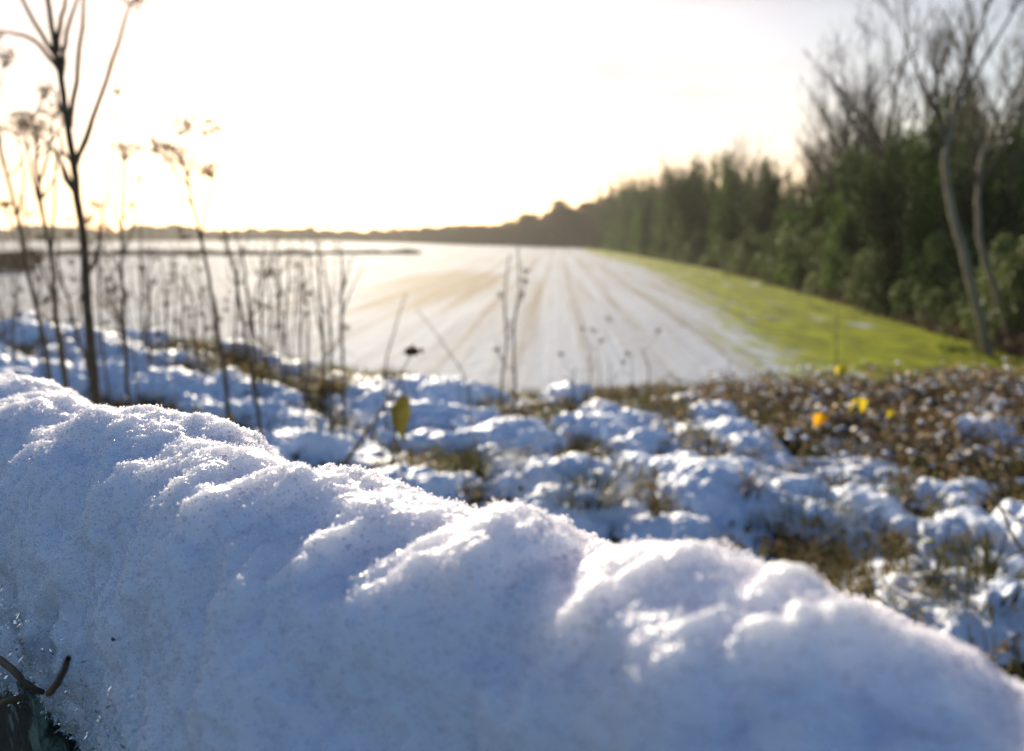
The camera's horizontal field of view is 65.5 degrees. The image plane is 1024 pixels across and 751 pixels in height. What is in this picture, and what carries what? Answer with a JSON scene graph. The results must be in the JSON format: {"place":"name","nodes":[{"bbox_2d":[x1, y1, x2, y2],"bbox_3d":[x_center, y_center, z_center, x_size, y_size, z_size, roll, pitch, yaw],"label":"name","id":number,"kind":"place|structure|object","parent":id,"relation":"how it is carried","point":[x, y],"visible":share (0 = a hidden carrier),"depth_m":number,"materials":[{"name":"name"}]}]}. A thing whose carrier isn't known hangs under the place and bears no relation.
{"place":"outdoors","nodes":[
{"label":"outdoors","id":0,"kind":"place"},
{"bbox_2d":[0,240,1023,399],"bbox_3d":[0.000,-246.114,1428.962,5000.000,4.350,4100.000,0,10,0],"label":"field","id":1,"kind":"structure","parent":0,"point":[710,320],"depth_m":41.17,"materials":[{"name":"snow"}]},
{"bbox_2d":[0,242,54,271],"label":"hedge","id":2,"kind":"object","parent":1,"relation":"on","point":[15,260],"visible":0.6,"depth_m":95.69,"materials":[{"name":"brown plant"}]},
{"bbox_2d":[0,223,355,240],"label":"distant treeline","id":3,"kind":"object","parent":1,"relation":"on","point":[169,233],"visible":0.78,"depth_m":657.83,"materials":[{"name":"plant"}]},
{"bbox_2d":[0,248,422,255],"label":"hedge","id":4,"kind":"object","parent":1,"relation":"on","point":[252,252],"visible":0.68,"depth_m":181.39,"materials":[{"name":"brown plant"}]},
{"bbox_2d":[333,184,654,247],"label":"wood","id":5,"kind":"object","parent":1,"relation":"on","point":[561,223],"visible":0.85,"depth_m":357.39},
{"bbox_2d":[587,179,617,248],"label":"ivy clad tree","id":6,"kind":"object","parent":1,"relation":"on","point":[602,206],"visible":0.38,"depth_m":271.44,"materials":[{"name":"green plant"}]},
{"bbox_2d":[602,164,642,251],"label":"ivy clad tree","id":7,"kind":"object","parent":1,"relation":"on","point":[607,245],"visible":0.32,"depth_m":223.16,"materials":[{"name":"green plant"}]},
{"bbox_2d":[621,179,659,253],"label":"ivy clad tree","id":8,"kind":"object","parent":1,"relation":"on","point":[629,216],"visible":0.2,"depth_m":195.97,"materials":[{"name":"green plant"}]},
{"bbox_2d":[630,169,673,255],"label":"ivy clad tree","id":9,"kind":"object","parent":1,"relation":"on","point":[643,226],"visible":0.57,"depth_m":170.37,"materials":[{"name":"green plant"}]},
{"bbox_2d":[648,168,687,257],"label":"ivy clad tree","id":10,"kind":"object","parent":1,"relation":"on","point":[658,215],"visible":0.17,"depth_m":150.38,"materials":[{"name":"green plant"}]},
{"bbox_2d":[646,130,713,262],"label":"ivy clad tree","id":11,"kind":"object","parent":1,"relation":"on","point":[689,202],"visible":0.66,"depth_m":118.56,"materials":[{"name":"green plant"}]},
{"bbox_2d":[657,163,706,256],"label":"ivy clad tree","id":12,"kind":"object","parent":1,"relation":"on","point":[669,222],"visible":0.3,"depth_m":140.82,"materials":[{"name":"green plant"}]},
{"bbox_2d":[677,230,707,264],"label":"evergreen shrub","id":13,"kind":"object","parent":1,"relation":"on","point":[696,242],"visible":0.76,"depth_m":113.62,"materials":[{"name":"green plant"}]},
{"bbox_2d":[700,235,736,267],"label":"evergreen shrub","id":14,"kind":"object","parent":1,"relation":"on","point":[717,247],"visible":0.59,"depth_m":99.53,"materials":[{"name":"green plant"}]},
{"bbox_2d":[697,135,753,237],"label":"ivy clad tree","id":15,"kind":"object","parent":1,"relation":"on","point":[713,175],"visible":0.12,"depth_m":128.55,"materials":[{"name":"green plant"}]},
{"bbox_2d":[704,140,770,244],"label":"ivy clad tree","id":16,"kind":"object","parent":1,"relation":"on","point":[748,206],"visible":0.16,"depth_m":110.04,"materials":[{"name":"green plant"}]},
{"bbox_2d":[721,225,759,275],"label":"evergreen shrub","id":17,"kind":"object","parent":1,"relation":"on","point":[746,245],"visible":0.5,"depth_m":82.26,"materials":[{"name":"green plant"}]},
{"bbox_2d":[706,117,777,265],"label":"ivy clad tree","id":18,"kind":"object","parent":1,"relation":"on","point":[728,218],"visible":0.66,"depth_m":103.06,"materials":[{"name":"green plant"}]},
{"bbox_2d":[723,130,790,218],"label":"bare tree","id":19,"kind":"object","parent":1,"relation":"on","point":[753,195],"visible":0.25,"depth_m":85.90,"materials":[{"name":"brown plant"}]},
{"bbox_2d":[729,159,787,263],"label":"ivy clad tree","id":20,"kind":"object","parent":1,"relation":"on","point":[769,203],"visible":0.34,"depth_m":80.41,"materials":[{"name":"green plant"}]},
{"bbox_2d":[757,220,801,285],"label":"evergreen shrub","id":21,"kind":"object","parent":1,"relation":"on","point":[789,244],"visible":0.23,"depth_m":64.19,"materials":[{"name":"green plant"}]},
{"bbox_2d":[762,139,840,283],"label":"ivy clad tree","id":22,"kind":"object","parent":1,"relation":"on","point":[803,191],"visible":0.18,"depth_m":68.72,"materials":[{"name":"green plant"}]},
{"bbox_2d":[784,226,823,289],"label":"evergreen shrub","id":23,"kind":"object","parent":1,"relation":"on","point":[795,233],"visible":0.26,"depth_m":61.51,"materials":[{"name":"green plant"}]},
{"bbox_2d":[800,229,834,292],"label":"evergreen shrub","id":24,"kind":"object","parent":1,"relation":"on","point":[814,251],"visible":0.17,"depth_m":56.65,"materials":[{"name":"green plant"}]},
{"bbox_2d":[803,242,837,295],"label":"evergreen shrub","id":25,"kind":"object","parent":1,"relation":"on","point":[825,262],"visible":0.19,"depth_m":53.85,"materials":[{"name":"green plant"}]},
{"bbox_2d":[785,80,857,290],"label":"ivy clad tree","id":26,"kind":"object","parent":1,"relation":"on","point":[814,219],"visible":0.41,"depth_m":61.80,"materials":[{"name":"green plant"}]},
{"bbox_2d":[640,253,1023,357],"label":"undergrowth","id":27,"kind":"object","parent":1,"relation":"on","point":[1014,348],"visible":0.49,"depth_m":35.38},
{"bbox_2d":[772,53,894,286],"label":"ivy clad tree","id":28,"kind":"object","parent":1,"relation":"on","point":[828,186],"visible":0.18,"depth_m":62.68,"materials":[{"name":"green plant"}]},
{"bbox_2d":[819,138,880,298],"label":"ivy clad tree","id":29,"kind":"object","parent":1,"relation":"on","point":[846,232],"visible":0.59,"depth_m":50.69,"materials":[{"name":"green plant"}]},
{"bbox_2d":[799,0,900,241],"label":"bare tree","id":30,"kind":"object","parent":1,"relation":"on","point":[825,113],"visible":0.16,"depth_m":58.03,"materials":[{"name":"brown plant"}]},
{"bbox_2d":[804,51,903,285],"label":"bare tree","id":31,"kind":"object","parent":1,"relation":"on","point":[827,163],"visible":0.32,"depth_m":56.13,"materials":[{"name":"brown plant"}]},
{"bbox_2d":[835,247,872,301],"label":"evergreen shrub","id":32,"kind":"object","parent":1,"relation":"on","point":[848,262],"visible":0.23,"depth_m":49.32,"materials":[{"name":"green plant"}]},
{"bbox_2d":[822,36,901,180],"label":"ivy clad tree","id":33,"kind":"object","parent":1,"relation":"on","point":[884,82],"visible":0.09,"depth_m":65.64,"materials":[{"name":"brown plant"}]},
{"bbox_2d":[825,83,924,317],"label":"ivy clad tree","id":34,"kind":"object","parent":1,"relation":"on","point":[884,247],"visible":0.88,"depth_m":40.27,"materials":[{"name":"green plant"}]},
{"bbox_2d":[802,0,955,226],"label":"bare tree","id":35,"kind":"object","parent":1,"relation":"on","point":[879,139],"visible":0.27,"depth_m":50.54,"materials":[{"name":"brown plant"}]},
{"bbox_2d":[846,242,912,305],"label":"evergreen shrub","id":36,"kind":"object","parent":1,"relation":"on","point":[859,286],"visible":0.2,"depth_m":43.64,"materials":[{"name":"green plant"}]},
{"bbox_2d":[833,97,934,248],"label":"ivy clad tree","id":37,"kind":"object","parent":1,"relation":"on","point":[910,155],"visible":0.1,"depth_m":45.28,"materials":[{"name":"green plant"}]},
{"bbox_2d":[889,253,947,315],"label":"evergreen shrub","id":38,"kind":"object","parent":1,"relation":"on","point":[896,305],"visible":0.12,"depth_m":38.90,"materials":[{"name":"green plant"}]},
{"bbox_2d":[874,0,1021,356],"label":"leaning tree","id":39,"kind":"object","parent":1,"relation":"on","point":[974,299],"visible":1,"depth_m":25.87,"materials":[{"name":"grey plant"}]},
{"bbox_2d":[912,264,993,325],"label":"evergreen shrub","id":40,"kind":"object","parent":1,"relation":"on","point":[955,292],"visible":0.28,"depth_m":35.06,"materials":[{"name":"green plant"}]},
{"bbox_2d":[911,225,995,315],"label":"evergreen shrub","id":41,"kind":"object","parent":1,"relation":"on","point":[943,248],"visible":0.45,"depth_m":35.98,"materials":[{"name":"green plant"}]},
{"bbox_2d":[889,77,1023,321],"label":"ivy clad tree","id":42,"kind":"object","parent":1,"relation":"on","point":[937,206],"visible":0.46,"depth_m":36.70,"materials":[{"name":"green plant"}]},
{"bbox_2d":[893,169,1023,315],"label":"ivy clad tree","id":43,"kind":"object","parent":1,"relation":"on","point":[956,250],"visible":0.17,"depth_m":36.15,"materials":[{"name":"green plant"}]},
{"bbox_2d":[896,8,1023,224],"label":"ivy clad tree","id":44,"kind":"object","parent":1,"relation":"on","point":[1010,147],"visible":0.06,"depth_m":48.41,"materials":[{"name":"brown plant"}]},
{"bbox_2d":[915,13,1023,163],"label":"ivy clad tree","id":45,"kind":"object","parent":1,"relation":"on","point":[950,88],"visible":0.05,"depth_m":54.21,"materials":[{"name":"brown plant"}]},
{"bbox_2d":[922,88,1023,207],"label":"ivy clad tree","id":46,"kind":"object","parent":1,"relation":"on","point":[959,135],"visible":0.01,"depth_m":46.10,"materials":[{"name":"green plant"}]},
{"bbox_2d":[931,108,1023,237],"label":"ivy clad tree","id":47,"kind":"object","parent":1,"relation":"on","point":[955,150],"visible":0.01,"depth_m":44.27,"materials":[{"name":"green plant"}]},
{"bbox_2d":[937,239,1023,354],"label":"evergreen shrub","id":48,"kind":"object","parent":1,"relation":"on","point":[1014,280],"visible":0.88,"depth_m":28.14,"materials":[{"name":"green plant"}]},
{"bbox_2d":[938,0,1023,221],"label":"bare tree","id":49,"kind":"object","parent":1,"relation":"on","point":[968,157],"visible":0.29,"depth_m":41.12,"materials":[{"name":"brown plant"}]},
{"bbox_2d":[949,7,1023,342],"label":"leaning tree","id":50,"kind":"object","parent":1,"relation":"on","point":[982,247],"visible":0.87,"depth_m":27.56,"materials":[{"name":"grey plant"}]},
{"bbox_2d":[953,137,1023,318],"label":"ivy clad tree","id":51,"kind":"object","parent":1,"relation":"on","point":[996,226],"visible":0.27,"depth_m":34.51,"materials":[{"name":"green plant"}]},
{"bbox_2d":[959,231,1023,336],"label":"evergreen shrub","id":52,"kind":"object","parent":1,"relation":"on","point":[993,256],"visible":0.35,"depth_m":30.95,"materials":[{"name":"green plant"}]},
{"bbox_2d":[980,0,1023,115],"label":"ivy clad tree","id":53,"kind":"object","parent":1,"relation":"on","point":[1002,78],"visible":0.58,"depth_m":44.74,"materials":[{"name":"brown plant"}]},
{"bbox_2d":[986,123,1023,308],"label":"ivy clad tree","id":54,"kind":"object","parent":1,"relation":"on","point":[1020,228],"visible":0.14,"depth_m":40.48,"materials":[{"name":"green plant"}]},
{"bbox_2d":[0,0,1023,236],"label":"sky","id":55,"kind":"structure","parent":0,"point":[363,115],"materials":[{"name":"white"}]},
{"bbox_2d":[0,317,1023,683],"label":"bank ground","id":56,"kind":"structure","parent":0,"point":[795,450],"depth_m":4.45,"materials":[{"name":"brown plant"}]},
{"bbox_2d":[0,199,44,374],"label":"dried weed","id":57,"kind":"object","parent":56,"relation":"on","point":[39,235],"visible":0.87,"depth_m":4.20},
{"bbox_2d":[0,47,51,379],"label":"dried weed","id":58,"kind":"object","parent":56,"relation":"on","point":[22,244],"visible":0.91,"depth_m":3.33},
{"bbox_2d":[6,79,68,387],"bbox_3d":[-1.934,-0.274,3.403,0.248,1.890,0.163,-5,11,-25],"label":"dried weed","id":59,"kind":"object","parent":56,"relation":"on","point":[52,288],"visible":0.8,"depth_m":3.31,"materials":[{"name":"plant"}]},
{"bbox_2d":[0,681,81,750],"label":"stone wall","id":60,"kind":"structure","parent":56,"relation":"on","point":[25,726],"depth_m":0.49,"materials":[{"name":"stone"}]},
{"bbox_2d":[0,656,44,694],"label":"dead twig","id":61,"kind":"object","parent":60,"relation":"on","point":[14,671],"visible":1,"depth_m":0.42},
{"bbox_2d":[45,655,71,696],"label":"dead twig","id":62,"kind":"object","parent":61,"relation":"attached to","point":[55,684],"visible":1,"depth_m":0.36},
{"bbox_2d":[0,372,1023,750],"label":"snow bank","id":63,"kind":"structure","parent":60,"relation":"on","point":[228,584],"depth_m":0.28,"materials":[{"name":"snow"}]},
{"bbox_2d":[0,584,146,750],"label":"ice crust","id":64,"kind":"object","parent":63,"relation":"on","point":[110,729],"visible":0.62,"depth_m":0.44,"materials":[{"name":"white"}]},
{"bbox_2d":[33,238,91,382],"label":"dried weed","id":65,"kind":"object","parent":56,"relation":"on","point":[83,350],"visible":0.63,"depth_m":3.69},
{"bbox_2d":[0,0,144,404],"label":"sapling","id":66,"kind":"object","parent":56,"relation":"on","point":[57,60],"visible":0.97,"depth_m":3.17,"materials":[{"name":"plant"}]},
{"bbox_2d":[97,85,122,404],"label":"dried weed","id":67,"kind":"object","parent":56,"relation":"on","point":[98,271],"visible":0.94,"depth_m":4.55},
{"bbox_2d":[85,133,148,405],"bbox_3d":[-1.751,-0.215,3.617,0.277,1.704,0.157,0,10,0],"label":"dried weed","id":68,"kind":"object","parent":56,"relation":"on","point":[122,322],"visible":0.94,"depth_m":3.55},
{"bbox_2d":[124,239,162,372],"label":"dried weed","id":69,"kind":"object","parent":56,"relation":"on","point":[156,332],"visible":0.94,"depth_m":5.15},
{"bbox_2d":[129,346,226,369],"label":"grass tussock","id":70,"kind":"object","parent":56,"relation":"on","point":[193,366],"depth_m":5.62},
{"bbox_2d":[165,234,214,372],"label":"dried weed","id":71,"kind":"object","parent":56,"relation":"on","point":[182,238],"visible":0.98,"depth_m":5.37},
{"bbox_2d":[217,234,249,367],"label":"dried weed","id":72,"kind":"object","parent":56,"relation":"on","point":[236,320],"visible":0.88,"depth_m":5.95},
{"bbox_2d":[234,218,271,390],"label":"dried weed","id":73,"kind":"object","parent":56,"relation":"on","point":[249,323],"visible":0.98,"depth_m":5.19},
{"bbox_2d":[248,242,265,380],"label":"dried weed","id":74,"kind":"object","parent":56,"relation":"on","point":[261,326],"visible":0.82,"depth_m":5.75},
{"bbox_2d":[245,250,287,381],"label":"dried weed","id":75,"kind":"object","parent":56,"relation":"on","point":[281,292],"visible":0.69,"depth_m":5.51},
{"bbox_2d":[269,234,294,384],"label":"dried weed","id":76,"kind":"object","parent":56,"relation":"on","point":[280,334],"visible":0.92,"depth_m":5.69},
{"bbox_2d":[268,251,299,381],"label":"dried weed","id":77,"kind":"object","parent":56,"relation":"on","point":[286,343],"visible":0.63,"depth_m":5.95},
{"bbox_2d":[279,215,314,406],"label":"dried weed","id":78,"kind":"object","parent":56,"relation":"on","point":[299,289],"visible":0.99,"depth_m":5.21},
{"bbox_2d":[308,231,345,399],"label":"dried weed","id":79,"kind":"object","parent":56,"relation":"on","point":[321,331],"visible":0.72,"depth_m":5.61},
{"bbox_2d":[315,220,350,417],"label":"dried weed","id":80,"kind":"object","parent":56,"relation":"on","point":[343,283],"visible":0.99,"depth_m":5.11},
{"bbox_2d":[289,367,381,392],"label":"grass tussock","id":81,"kind":"object","parent":56,"relation":"on","point":[335,386],"depth_m":5.88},
{"bbox_2d":[331,239,365,419],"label":"dried weed","id":82,"kind":"object","parent":56,"relation":"on","point":[342,309],"visible":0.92,"depth_m":5.20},
{"bbox_2d":[412,433,552,479],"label":"grass tussock","id":83,"kind":"object","parent":56,"relation":"on","point":[472,462],"depth_m":4.38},
{"bbox_2d":[0,310,1023,664],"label":"snow cover","id":84,"kind":"object","parent":56,"relation":"on","point":[712,498],"visible":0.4,"depth_m":4.43,"materials":[{"name":"white"}]},
{"bbox_2d":[9,180,51,376],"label":"dried weed","id":85,"kind":"object","parent":84,"relation":"on","point":[46,300],"visible":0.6,"depth_m":4.69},
{"bbox_2d":[95,210,146,403],"bbox_3d":[-2.067,-0.284,4.262,0.250,1.185,0.067,0,10,0],"label":"dried weed","id":86,"kind":"object","parent":84,"relation":"on","point":[107,321],"visible":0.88,"depth_m":4.25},
{"bbox_2d":[124,201,154,346],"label":"dried weed","id":87,"kind":"object","parent":84,"relation":"on","point":[140,276],"visible":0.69,"depth_m":5.66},
{"bbox_2d":[134,238,171,362],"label":"dried weed","id":88,"kind":"object","parent":84,"relation":"on","point":[141,265],"visible":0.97,"depth_m":5.41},
{"bbox_2d":[130,110,230,420],"bbox_3d":[-1.283,-0.165,3.214,0.358,1.735,0.163,2,10,10],"label":"dried weed","id":89,"kind":"object","parent":84,"relation":"on","point":[207,172],"visible":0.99,"depth_m":3.10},
{"bbox_2d":[168,253,201,351],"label":"dried weed","id":90,"kind":"object","parent":84,"relation":"on","point":[182,325],"visible":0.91,"depth_m":5.81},
{"bbox_2d":[223,223,273,438],"bbox_3d":[-1.040,0.049,3.238,0.206,1.315,0.057,4,10,20],"label":"dried weed","id":91,"kind":"object","parent":84,"relation":"on","point":[259,424],"visible":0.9,"depth_m":3.21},
{"bbox_2d":[195,358,308,380],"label":"grass tussock","id":92,"kind":"object","parent":84,"relation":"on","point":[259,376],"depth_m":5.72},
{"bbox_2d":[291,408,370,431],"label":"grass tussock","id":93,"kind":"object","parent":84,"relation":"on","point":[335,424],"depth_m":4.94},
{"bbox_2d":[341,388,397,464],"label":"fallen twig","id":94,"kind":"object","parent":84,"relation":"on","point":[352,452],"visible":0.92,"depth_m":3.10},
{"bbox_2d":[389,344,423,484],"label":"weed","id":95,"kind":"object","parent":84,"relation":"on","point":[400,411],"visible":0.91,"depth_m":2.39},
{"bbox_2d":[495,254,524,417],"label":"dried weed","id":96,"kind":"object","parent":84,"relation":"on","point":[503,367],"visible":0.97,"depth_m":5.02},
{"bbox_2d":[492,247,532,415],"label":"dried weed","id":97,"kind":"object","parent":84,"relation":"on","point":[513,358],"visible":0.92,"depth_m":5.12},
{"bbox_2d":[498,456,676,511],"bbox_3d":[0.396,0.506,3.735,0.837,0.155,0.765,-6,12,-33],"label":"grass tussock","id":98,"kind":"object","parent":84,"relation":"on","point":[604,491],"depth_m":3.73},
{"bbox_2d":[597,460,692,516],"bbox_3d":[0.598,0.520,3.585,0.407,0.242,0.457,0,10,0],"label":"dead stem spray","id":99,"kind":"object","parent":84,"relation":"on","point":[651,504],"visible":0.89,"depth_m":3.55,"materials":[{"name":"brown plant"}]},
{"bbox_2d":[724,451,815,500],"bbox_3d":[1.156,0.499,3.769,0.409,0.237,0.463,8,12,37],"label":"dead stem spray","id":100,"kind":"object","parent":84,"relation":"on","point":[750,484],"visible":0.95,"depth_m":3.83,"materials":[{"name":"brown plant"}]},
{"bbox_2d":[737,479,906,537],"bbox_3d":[1.423,0.609,3.620,0.706,0.148,0.809,4,11,22],"label":"grass tussock","id":101,"kind":"object","parent":84,"relation":"on","point":[843,510],"depth_m":3.66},
{"bbox_2d":[800,514,1023,628],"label":"grass tussock","id":102,"kind":"object","parent":84,"relation":"on","point":[990,566],"depth_m":2.86,"materials":[{"name":"plant"}]},
{"bbox_2d":[879,501,1021,554],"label":"grass tussock","id":103,"kind":"object","parent":84,"relation":"on","point":[966,541],"depth_m":3.43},
{"bbox_2d":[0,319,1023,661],"bbox_3d":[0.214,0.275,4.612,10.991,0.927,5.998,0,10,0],"label":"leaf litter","id":104,"kind":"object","parent":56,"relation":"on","point":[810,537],"visible":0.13,"depth_m":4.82,"materials":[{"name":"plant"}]},
{"bbox_2d":[0,321,1023,680],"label":"ground cover","id":105,"kind":"object","parent":56,"relation":"on","point":[1014,661],"visible":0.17,"depth_m":4.86,"materials":[{"name":"brown plant"}]},
{"bbox_2d":[15,316,1023,592],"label":"fallen twigs","id":106,"kind":"object","parent":56,"relation":"on","point":[585,434],"visible":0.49,"depth_m":4.74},
{"bbox_2d":[758,513,845,568],"bbox_3d":[1.195,0.704,3.346,0.373,0.240,0.318,0,10,0],"label":"dead stem spray","id":107,"kind":"object","parent":56,"relation":"on","point":[796,553],"visible":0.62,"depth_m":3.30,"materials":[{"name":"brown plant"}]},
{"bbox_2d":[602,358,1023,503],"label":"bramble thicket","id":108,"kind":"object","parent":56,"relation":"on","point":[907,433],"visible":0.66,"depth_m":5.66,"materials":[{"name":"brown plant"}]},
{"bbox_2d":[609,358,1023,498],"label":"snow dabs","id":109,"kind":"object","parent":108,"relation":"on","point":[997,409],"visible":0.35,"depth_m":5.64,"materials":[{"name":"white"}]},
{"bbox_2d":[734,519,1006,627],"bbox_3d":[1.296,0.707,2.942,0.907,0.168,0.829,8,13,39],"label":"grass tussock","id":110,"kind":"object","parent":56,"relation":"on","point":[864,568],"depth_m":2.99,"materials":[{"name":"plant"}]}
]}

